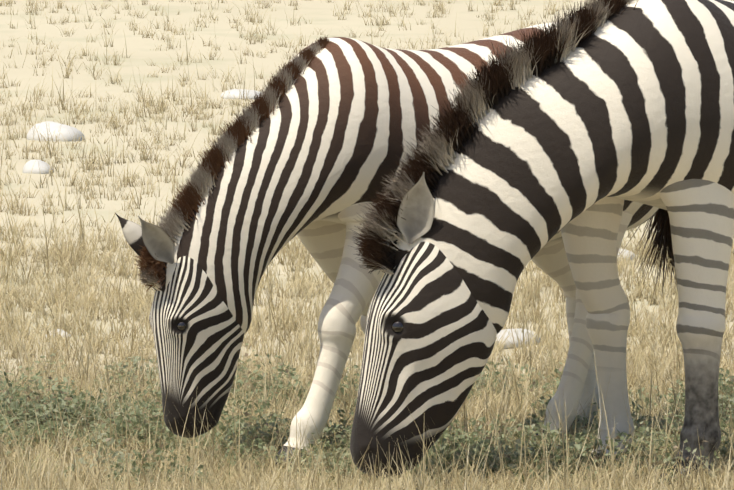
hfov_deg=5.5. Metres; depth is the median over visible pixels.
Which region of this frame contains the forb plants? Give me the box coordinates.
[0,343,733,489]
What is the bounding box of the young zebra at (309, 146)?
[115,22,733,471]
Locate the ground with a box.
[0,0,733,489]
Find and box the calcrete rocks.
[23,89,634,348]
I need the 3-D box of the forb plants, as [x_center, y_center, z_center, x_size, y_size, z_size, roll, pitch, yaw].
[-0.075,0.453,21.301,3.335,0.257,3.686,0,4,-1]
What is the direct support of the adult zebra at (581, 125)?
on the ground
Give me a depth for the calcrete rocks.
38.81 m
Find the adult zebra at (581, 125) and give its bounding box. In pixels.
[348,0,733,486]
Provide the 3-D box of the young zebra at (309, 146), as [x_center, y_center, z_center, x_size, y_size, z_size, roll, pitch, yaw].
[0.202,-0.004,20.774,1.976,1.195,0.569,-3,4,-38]

